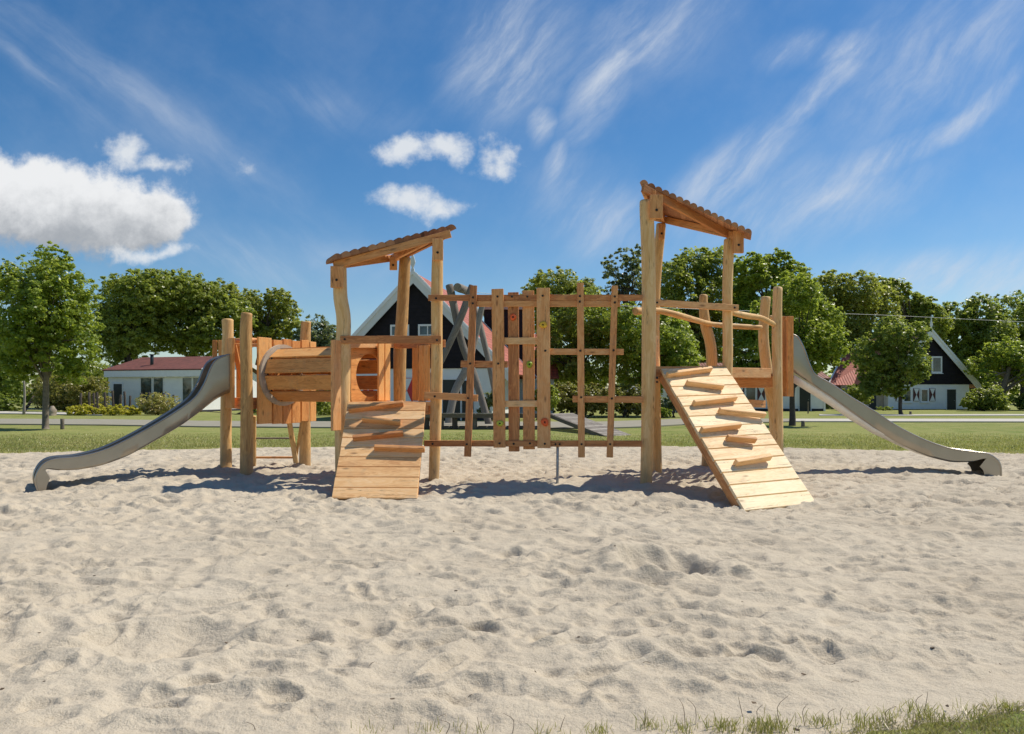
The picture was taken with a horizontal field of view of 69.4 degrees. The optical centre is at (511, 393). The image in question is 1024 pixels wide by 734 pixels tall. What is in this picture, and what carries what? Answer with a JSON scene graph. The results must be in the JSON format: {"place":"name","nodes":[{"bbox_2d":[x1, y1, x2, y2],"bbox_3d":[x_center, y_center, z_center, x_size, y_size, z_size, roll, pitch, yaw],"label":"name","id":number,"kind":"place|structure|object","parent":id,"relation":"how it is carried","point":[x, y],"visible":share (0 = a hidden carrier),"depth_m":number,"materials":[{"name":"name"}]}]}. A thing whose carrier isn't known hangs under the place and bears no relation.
{"place":"outdoors","nodes":[
{"label":"outdoors","id":0,"kind":"place"},
{"bbox_2d":[0,411,101,415],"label":"garden path","id":1,"kind":"structure","parent":0,"point":[27,412],"depth_m":52.85,"materials":[{"name":"grey concrete"}]},
{"bbox_2d":[63,364,112,407],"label":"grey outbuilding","id":2,"kind":"structure","parent":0,"point":[104,388],"depth_m":68.00,"materials":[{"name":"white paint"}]},
{"bbox_2d":[0,419,788,428],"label":"path","id":3,"kind":"structure","parent":0,"point":[327,424],"depth_m":33.60,"materials":[{"name":"grey concrete"}]},
{"bbox_2d":[0,445,1023,733],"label":"sand","id":4,"kind":"structure","parent":0,"point":[200,603],"depth_m":5.14,"materials":[{"name":"beige sand"}]},
{"bbox_2d":[0,489,1001,730],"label":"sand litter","id":5,"kind":"object","parent":4,"relation":"on","point":[947,705],"visible":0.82,"depth_m":3.70,"materials":[{"name":"brown plant"}]},
{"bbox_2d":[32,180,1001,511],"bbox_3d":[0.481,-0.781,12.092,16.487,5.002,5.463,0,0,0],"label":"climbing frame","id":6,"kind":"object","parent":4,"relation":"on","point":[380,444],"visible":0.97,"depth_m":11.74,"materials":[{"name":"wood"}]},
{"bbox_2d":[247,692,927,733],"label":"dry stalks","id":7,"kind":"object","parent":4,"relation":"on","point":[695,710],"visible":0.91,"depth_m":3.14,"materials":[{"name":"beige plant"}]},
{"bbox_2d":[337,694,1019,733],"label":"grass tufts","id":8,"kind":"object","parent":4,"relation":"on","point":[761,728],"visible":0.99,"depth_m":3.12,"materials":[{"name":"green plant"}]},
{"bbox_2d":[0,395,1023,733],"bbox_3d":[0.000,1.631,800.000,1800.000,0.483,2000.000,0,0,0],"label":"lawn","id":9,"kind":"structure","parent":0,"point":[854,429],"depth_m":28.29,"materials":[{"name":"green plant"}]},
{"bbox_2d":[0,391,22,410],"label":"dark bush","id":10,"kind":"object","parent":9,"relation":"on","point":[6,402],"visible":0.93,"depth_m":57.64,"materials":[{"name":"green plant"}]},
{"bbox_2d":[0,316,27,403],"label":"broadleaf tree","id":11,"kind":"object","parent":9,"relation":"on","point":[3,387],"visible":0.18,"depth_m":61.51,"materials":[{"name":"green plant"}]},
{"bbox_2d":[22,381,25,414],"bbox_3d":[-32.944,0.125,49.954,0.226,2.657,0.178,0,0,0],"label":"wooden post","id":12,"kind":"object","parent":9,"relation":"on","point":[24,401],"visible":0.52,"depth_m":49.90,"materials":[{"name":"grey wood"}]},
{"bbox_2d":[26,388,50,410],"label":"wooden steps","id":13,"kind":"structure","parent":9,"relation":"on","point":[28,404],"depth_m":56.54,"materials":[{"name":"grey wood"}]},
{"bbox_2d":[0,241,105,428],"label":"young tree","id":14,"kind":"object","parent":9,"relation":"on","point":[35,333],"visible":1,"depth_m":29.06,"materials":[{"name":"green plant"}]},
{"bbox_2d":[49,406,56,415],"bbox_3d":[-29.602,1.120,47.587,0.575,0.709,0.648,0,0,0],"label":"boulder","id":15,"kind":"object","parent":9,"relation":"on","point":[52,410],"visible":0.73,"depth_m":47.44,"materials":[{"name":"beige stone"}]},
{"bbox_2d":[60,419,64,428],"bbox_3d":[-17.779,1.237,29.247,0.154,0.518,0.151,0,0,0],"label":"wooden bollard","id":16,"kind":"object","parent":9,"relation":"on","point":[61,423],"visible":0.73,"depth_m":29.19,"materials":[{"name":"grey wood"}]},
{"bbox_2d":[27,375,111,411],"bbox_3d":[-33.223,-0.123,56.036,6.995,3.078,3.884,0,0,18],"label":"hedge","id":17,"kind":"object","parent":9,"relation":"on","point":[62,395],"visible":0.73,"depth_m":55.02,"materials":[{"name":"green plant"}]},
{"bbox_2d":[37,358,110,392],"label":"tree","id":18,"kind":"object","parent":9,"relation":"on","point":[91,369],"visible":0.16,"depth_m":65.11,"materials":[{"name":"green plant"}]},
{"bbox_2d":[65,403,91,414],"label":"yellow plant","id":19,"kind":"object","parent":9,"relation":"on","point":[76,409],"visible":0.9,"depth_m":47.86,"materials":[{"name":"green plant"}]},
{"bbox_2d":[88,392,90,412],"bbox_3d":[-29.131,0.717,50.999,0.152,1.669,0.164,-1,0,40],"label":"wooden stake","id":20,"kind":"object","parent":9,"relation":"on","point":[89,400],"visible":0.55,"depth_m":50.94,"materials":[{"name":"brown wood"}]},
{"bbox_2d":[93,393,94,412],"bbox_3d":[-29.114,0.744,51.515,0.164,1.605,0.152,0,-1,-29],"label":"wooden stake","id":21,"kind":"object","parent":9,"relation":"on","point":[93,400],"visible":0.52,"depth_m":51.47,"materials":[{"name":"brown wood"}]},
{"bbox_2d":[81,404,108,414],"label":"yellow plant","id":22,"kind":"object","parent":9,"relation":"on","point":[95,411],"visible":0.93,"depth_m":47.91,"materials":[{"name":"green plant"}]},
{"bbox_2d":[96,392,98,408],"bbox_3d":[-28.282,0.718,50.499,0.164,1.668,0.152,-3,0,-6],"label":"wooden stake","id":23,"kind":"object","parent":9,"relation":"on","point":[97,402],"visible":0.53,"depth_m":50.44,"materials":[{"name":"brown wood"}]},
{"bbox_2d":[98,404,124,414],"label":"yellow plant","id":24,"kind":"object","parent":9,"relation":"on","point":[111,409],"visible":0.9,"depth_m":47.71,"materials":[{"name":"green plant"}]},
{"bbox_2d":[111,390,113,405],"bbox_3d":[-27.771,0.664,51.499,0.164,1.801,0.152,-3,0,-5],"label":"wooden stake","id":25,"kind":"object","parent":9,"relation":"on","point":[112,393],"visible":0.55,"depth_m":51.45,"materials":[{"name":"brown wood"}]},
{"bbox_2d":[119,395,121,408],"bbox_3d":[-26.716,0.797,50.491,0.164,1.476,0.152,2,1,-11],"label":"wooden stake","id":26,"kind":"object","parent":9,"relation":"on","point":[120,399],"visible":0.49,"depth_m":50.44,"materials":[{"name":"brown wood"}]},
{"bbox_2d":[123,391,126,408],"bbox_3d":[-26.678,0.691,50.999,0.223,1.737,0.149,0,0,5],"label":"wooden stake","id":27,"kind":"object","parent":9,"relation":"on","point":[124,394],"visible":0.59,"depth_m":50.95,"materials":[{"name":"brown wood"}]},
{"bbox_2d":[115,405,142,414],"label":"yellow plant","id":28,"kind":"object","parent":9,"relation":"on","point":[133,410],"visible":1,"depth_m":47.84,"materials":[{"name":"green plant"}]},
{"bbox_2d":[88,268,195,365],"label":"broadleaf tree","id":29,"kind":"object","parent":9,"relation":"on","point":[128,319],"visible":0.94,"depth_m":73.41,"materials":[{"name":"green plant"}]},
{"bbox_2d":[134,392,180,414],"bbox_3d":[-23.308,0.625,48.918,3.054,1.586,1.816,0,0,-24],"label":"flowering shrub","id":30,"kind":"object","parent":9,"relation":"on","point":[148,406],"visible":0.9,"depth_m":48.59,"materials":[{"name":"green plant"}]},
{"bbox_2d":[102,354,256,411],"bbox_3d":[-27.340,-0.950,62.359,9.639,5.100,8.360,0,0,16],"label":"white chalet","id":31,"kind":"object","parent":9,"relation":"on","point":[134,379],"visible":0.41,"depth_m":59.14,"materials":[{"name":"paint"}]},
{"bbox_2d":[113,383,122,407],"bbox_3d":[-31.805,0.260,59.700,1.010,2.280,0.050,0,0,16],"label":"door","id":32,"kind":"structure","parent":31,"relation":"in","point":[117,387],"depth_m":59.70,"materials":[{"name":"green paint"}]},
{"bbox_2d":[140,377,152,402],"bbox_3d":[-29.121,-0.110,58.914,1.173,2.420,0.060,0,0,16],"label":"window","id":33,"kind":"structure","parent":31,"relation":"in","point":[146,383],"depth_m":58.92,"materials":[{"name":"grey glass"}]},
{"bbox_2d":[153,377,163,404],"bbox_3d":[-27.997,-0.110,58.587,1.017,2.420,0.060,0,0,16],"label":"window","id":34,"kind":"structure","parent":31,"relation":"in","point":[158,382],"depth_m":58.59,"materials":[{"name":"grey glass"}]},
{"bbox_2d":[182,377,192,400],"bbox_3d":[-25.374,-0.110,57.823,0.965,2.420,0.060,0,0,16],"label":"window","id":35,"kind":"structure","parent":31,"relation":"in","point":[187,382],"depth_m":57.85,"materials":[{"name":"grey glass"}]},
{"bbox_2d":[193,377,198,388],"bbox_3d":[-24.425,-0.110,57.547,0.965,2.420,0.060,0,0,16],"label":"window","id":36,"kind":"structure","parent":31,"relation":"in","point":[195,379],"depth_m":57.62,"materials":[{"name":"grey glass"}]},
{"bbox_2d":[148,267,257,356],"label":"broadleaf tree","id":37,"kind":"object","parent":9,"relation":"on","point":[197,332],"visible":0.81,"depth_m":75.78,"materials":[{"name":"green plant"}]},
{"bbox_2d":[200,409,256,414],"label":"green bush","id":38,"kind":"object","parent":9,"relation":"on","point":[254,411],"visible":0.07,"depth_m":49.99,"materials":[{"name":"green plant"}]},
{"bbox_2d":[212,277,303,374],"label":"broadleaf tree","id":39,"kind":"object","parent":9,"relation":"on","point":[269,318],"visible":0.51,"depth_m":81.24,"materials":[{"name":"green plant"}]},
{"bbox_2d":[291,313,335,390],"bbox_3d":[-15.182,-2.397,60.178,5.321,8.132,4.264,0,0,0],"label":"round tree","id":40,"kind":"object","parent":9,"relation":"on","point":[324,335],"visible":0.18,"depth_m":59.21,"materials":[{"name":"green plant"}]},
{"bbox_2d":[316,402,330,414],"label":"green bush","id":41,"kind":"object","parent":9,"relation":"on","point":[321,407],"visible":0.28,"depth_m":46.74,"materials":[{"name":"green plant"}]},
{"bbox_2d":[323,255,536,420],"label":"gabled house","id":42,"kind":"structure","parent":9,"relation":"on","point":[380,320],"depth_m":39.34,"materials":[{"name":"black wood"}]},
{"bbox_2d":[390,324,408,335],"bbox_3d":[-6.000,-3.125,39.526,1.040,1.150,0.060,0,0,9],"label":"window","id":43,"kind":"structure","parent":42,"relation":"in","point":[392,327],"depth_m":39.56,"materials":[{"name":"white paint"}]},
{"bbox_2d":[418,324,430,335],"bbox_3d":[-4.479,-3.125,39.285,1.040,1.150,0.060,0,0,9],"label":"window","id":44,"kind":"structure","parent":42,"relation":"in","point":[423,329],"depth_m":39.30,"materials":[{"name":"white paint"}]},
{"bbox_2d":[442,378,461,419],"bbox_3d":[-3.204,0.285,39.144,1.110,2.230,0.075,0,0,9],"label":"door","id":45,"kind":"structure","parent":42,"relation":"in","point":[447,383],"depth_m":39.17,"materials":[{"name":"green paint"}]},
{"bbox_2d":[462,381,466,412],"bbox_3d":[-2.332,0.200,39.028,0.600,1.800,0.030,0,0,9],"label":"door","id":46,"kind":"structure","parent":42,"relation":"in","point":[464,384],"depth_m":39.04,"materials":[{"name":"green paint"}]},
{"bbox_2d":[476,391,492,420],"bbox_3d":[-1.092,0.498,37.452,1.489,1.823,1.085,0,0,0],"label":"garden bush","id":47,"kind":"object","parent":9,"relation":"on","point":[489,401],"visible":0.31,"depth_m":37.34,"materials":[{"name":"green plant"}]},
{"bbox_2d":[1,368,1019,402],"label":"distant wood","id":48,"kind":"object","parent":9,"relation":"on","point":[1010,396],"visible":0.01,"depth_m":118.39,"materials":[{"name":"green plant"}]},
{"bbox_2d":[483,307,558,413],"bbox_3d":[0.442,-2.125,53.000,5.400,7.450,8.000,0,0,0],"label":"broadleaf tree","id":49,"kind":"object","parent":9,"relation":"on","point":[487,315],"depth_m":49.20,"materials":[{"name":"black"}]},
{"bbox_2d":[535,384,561,419],"bbox_3d":[1.668,0.429,40.046,1.879,1.965,1.477,0,0,25],"label":"garden bush","id":50,"kind":"object","parent":9,"relation":"on","point":[554,400],"visible":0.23,"depth_m":39.85,"materials":[{"name":"green plant"}]},
{"bbox_2d":[519,266,601,387],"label":"broadleaf tree","id":51,"kind":"object","parent":9,"relation":"on","point":[563,285],"visible":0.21,"depth_m":77.61,"materials":[{"name":"green plant"}]},
{"bbox_2d":[550,381,605,415],"bbox_3d":[3.700,0.305,44.011,4.190,2.219,3.247,0,0,0],"label":"hedge","id":52,"kind":"object","parent":9,"relation":"on","point":[568,392],"visible":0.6,"depth_m":43.44,"materials":[{"name":"green plant"}]},
{"bbox_2d":[534,285,634,414],"bbox_3d":[4.875,-2.852,50.063,7.330,9.103,5.581,0,0,0],"label":"laurel tree","id":53,"kind":"object","parent":9,"relation":"on","point":[566,328],"visible":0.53,"depth_m":48.97,"materials":[{"name":"green plant"}]},
{"bbox_2d":[589,383,662,416],"bbox_3d":[6.741,0.320,44.130,4.590,2.194,3.092,0,0,0],"label":"hedge","id":54,"kind":"object","parent":9,"relation":"on","point":[634,408],"visible":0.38,"depth_m":43.68,"materials":[{"name":"green plant"}]},
{"bbox_2d":[600,244,660,378],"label":"poplar tree","id":55,"kind":"object","parent":9,"relation":"on","point":[634,267],"visible":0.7,"depth_m":87.41,"materials":[{"name":"green plant"}]},
{"bbox_2d":[624,386,675,411],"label":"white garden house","id":56,"kind":"structure","parent":9,"relation":"on","point":[664,393],"depth_m":56.00,"materials":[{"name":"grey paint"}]},
{"bbox_2d":[597,301,705,394],"bbox_3d":[8.641,-2.175,46.889,6.644,7.456,5.166,0,0,-12],"label":"laurel tree","id":57,"kind":"object","parent":9,"relation":"on","point":[630,360],"visible":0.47,"depth_m":45.80,"materials":[{"name":"green plant"}]},
{"bbox_2d":[661,407,671,417],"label":"green bush","id":58,"kind":"object","parent":9,"relation":"on","point":[664,412],"visible":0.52,"depth_m":42.71,"materials":[{"name":"green plant"}]},
{"bbox_2d":[660,245,741,362],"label":"broadleaf tree","id":59,"kind":"object","parent":9,"relation":"on","point":[678,274],"visible":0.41,"depth_m":68.93,"materials":[{"name":"green plant"}]},
{"bbox_2d":[418,283,1020,436],"bbox_3d":[21.277,-1.772,43.465,57.557,6.826,13.304,0,0,-32],"label":"zip line","id":60,"kind":"object","parent":9,"relation":"on","point":[592,427],"visible":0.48,"depth_m":33.09,"materials":[{"name":"grey wood"}]},
{"bbox_2d":[637,363,830,410],"bbox_3d":[18.447,-0.510,63.500,14.400,4.320,8.000,0,0,0],"label":"white bungalow","id":61,"kind":"object","parent":9,"relation":"on","point":[803,397],"visible":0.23,"depth_m":59.97,"materials":[{"name":"black"}]},
{"bbox_2d":[745,388,756,399],"bbox_3d":[19.347,0.000,59.966,0.940,1.200,0.060,0,0,0],"label":"window","id":62,"kind":"structure","parent":61,"relation":"in","point":[750,393],"depth_m":59.98,"materials":[{"name":"grey glass"}]},
{"bbox_2d":[798,386,811,410],"bbox_3d":[23.747,0.385,59.958,1.060,2.130,0.075,0,0,0],"label":"door","id":63,"kind":"structure","parent":61,"relation":"in","point":[804,396],"depth_m":59.96,"materials":[{"name":"green paint"}]},
{"bbox_2d":[719,247,821,367],"bbox_3d":[21.671,-5.135,61.871,8.386,14.140,6.014,0,0,0],"label":"broadleaf tree","id":64,"kind":"object","parent":9,"relation":"on","point":[761,273],"visible":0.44,"depth_m":60.76,"materials":[{"name":"green plant"}]},
{"bbox_2d":[749,269,852,425],"bbox_3d":[12.742,-1.897,32.535,4.510,7.009,3.724,0,0,0],"label":"maple tree","id":65,"kind":"object","parent":9,"relation":"on","point":[803,304],"visible":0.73,"depth_m":31.75,"materials":[{"name":"green plant"}]},
{"bbox_2d":[829,352,858,388],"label":"red roofed house","id":66,"kind":"structure","parent":9,"relation":"on","point":[841,375],"depth_m":70.38,"materials":[{"name":"tile"}]},
{"bbox_2d":[808,269,904,370],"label":"broadleaf tree","id":67,"kind":"object","parent":9,"relation":"on","point":[856,302],"visible":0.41,"depth_m":74.23,"materials":[{"name":"green plant"}]},
{"bbox_2d":[842,384,873,403],"bbox_3d":[28.803,0.279,62.300,2.869,2.277,2.161,0,0,0],"label":"round bush","id":68,"kind":"object","parent":9,"relation":"on","point":[851,391],"visible":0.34,"depth_m":61.80,"materials":[{"name":"green plant"}]},
{"bbox_2d":[876,406,893,410],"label":"round bush","id":69,"kind":"object","parent":9,"relation":"on","point":[884,408],"visible":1,"depth_m":61.86,"materials":[{"name":"green plant"}]},
{"bbox_2d":[847,314,933,413],"bbox_3d":[25.877,-1.921,50.568,5.655,6.949,4.235,0,0,0],"label":"maple tree","id":70,"kind":"object","parent":9,"relation":"on","point":[888,372],"visible":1,"depth_m":49.92,"materials":[{"name":"green plant"}]},
{"bbox_2d":[796,419,1023,421],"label":"footpath","id":71,"kind":"structure","parent":9,"relation":"on","point":[921,420],"depth_m":37.24,"materials":[{"name":"grey concrete"}]},
{"bbox_2d":[841,315,983,409],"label":"gabled house","id":72,"kind":"structure","parent":9,"relation":"on","point":[948,384],"depth_m":66.03,"materials":[{"name":"black"}]},
{"bbox_2d":[869,395,875,409],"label":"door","id":73,"kind":"structure","parent":72,"relation":"in","point":[873,405],"depth_m":65.92,"materials":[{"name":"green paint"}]},
{"bbox_2d":[902,389,912,402],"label":"window","id":74,"kind":"structure","parent":72,"relation":"in","point":[908,397],"depth_m":65.71,"materials":[{"name":"white paint"}]},
{"bbox_2d":[920,389,929,402],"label":"window","id":75,"kind":"structure","parent":72,"relation":"in","point":[924,393],"depth_m":65.90,"materials":[{"name":"white paint"}]},
{"bbox_2d":[931,356,942,373],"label":"window","id":76,"kind":"structure","parent":72,"relation":"in","point":[937,360],"depth_m":65.97,"materials":[{"name":"white paint"}]},
{"bbox_2d":[946,389,956,409],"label":"door","id":77,"kind":"structure","parent":72,"relation":"in","point":[951,394],"depth_m":66.23,"materials":[{"name":"green paint"}]},
{"bbox_2d":[876,276,954,338],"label":"oak tree","id":78,"kind":"object","parent":9,"relation":"on","point":[920,306],"visible":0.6,"depth_m":90.28,"materials":[{"name":"green plant"}]},
{"bbox_2d":[819,414,1023,415],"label":"footpath","id":79,"kind":"structure","parent":9,"relation":"on","point":[935,415],"depth_m":46.92,"materials":[{"name":"grey concrete"}]},
{"bbox_2d":[935,292,1020,392],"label":"oak tree","id":80,"kind":"object","parent":9,"relation":"on","point":[976,334],"visible":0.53,"depth_m":92.60,"materials":[{"name":"green plant"}]},
{"bbox_2d":[959,383,1010,410],"bbox_3d":[38.349,0.264,60.265,3.684,2.312,2.633,0,0,21],"label":"round bush","id":81,"kind":"object","parent":9,"relation":"on","point":[984,400],"visible":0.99,"depth_m":59.76,"materials":[{"name":"green plant"}]},
{"bbox_2d":[963,334,1023,409],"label":"tree","id":82,"kind":"object","parent":9,"relation":"on","point":[1008,369],"visible":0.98,"depth_m":63.90,"materials":[{"name":"green plant"}]},
{"bbox_2d":[977,290,1023,399],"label":"oak tree","id":83,"kind":"object","parent":9,"relation":"on","point":[1018,312],"visible":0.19,"depth_m":96.93,"materials":[{"name":"green plant"}]},
{"bbox_2d":[1012,392,1023,409],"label":"round bush","id":84,"kind":"object","parent":9,"relation":"on","point":[1018,401],"visible":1,"depth_m":62.24,"materials":[{"name":"green plant"}]},
{"bbox_2d":[0,432,1023,453],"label":"lawn grass","id":85,"kind":"structure","parent":0,"point":[973,440],"depth_m":21.13,"materials":[{"name":"green plant"}]},
{"bbox_2d":[0,0,1023,394],"label":"sky","id":86,"kind":"structure","parent":0,"point":[250,144],"materials":[{"name":"blue"}]},
{"bbox_2d":[661,395,675,416],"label":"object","id":87,"kind":"object","parent":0,"point":[667,403],"depth_m":43.71,"materials":[{"name":"green plant"}]},
{"bbox_2d":[825,699,1023,733],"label":"grass","id":88,"kind":"structure","parent":0,"point":[972,725],"depth_m":3.13,"materials":[{"name":"green plant"}]},
{"bbox_2d":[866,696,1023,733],"bbox_3d":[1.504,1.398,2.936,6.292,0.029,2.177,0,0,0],"label":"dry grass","id":89,"kind":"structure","parent":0,"point":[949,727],"depth_m":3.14,"materials":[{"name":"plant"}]}
]}

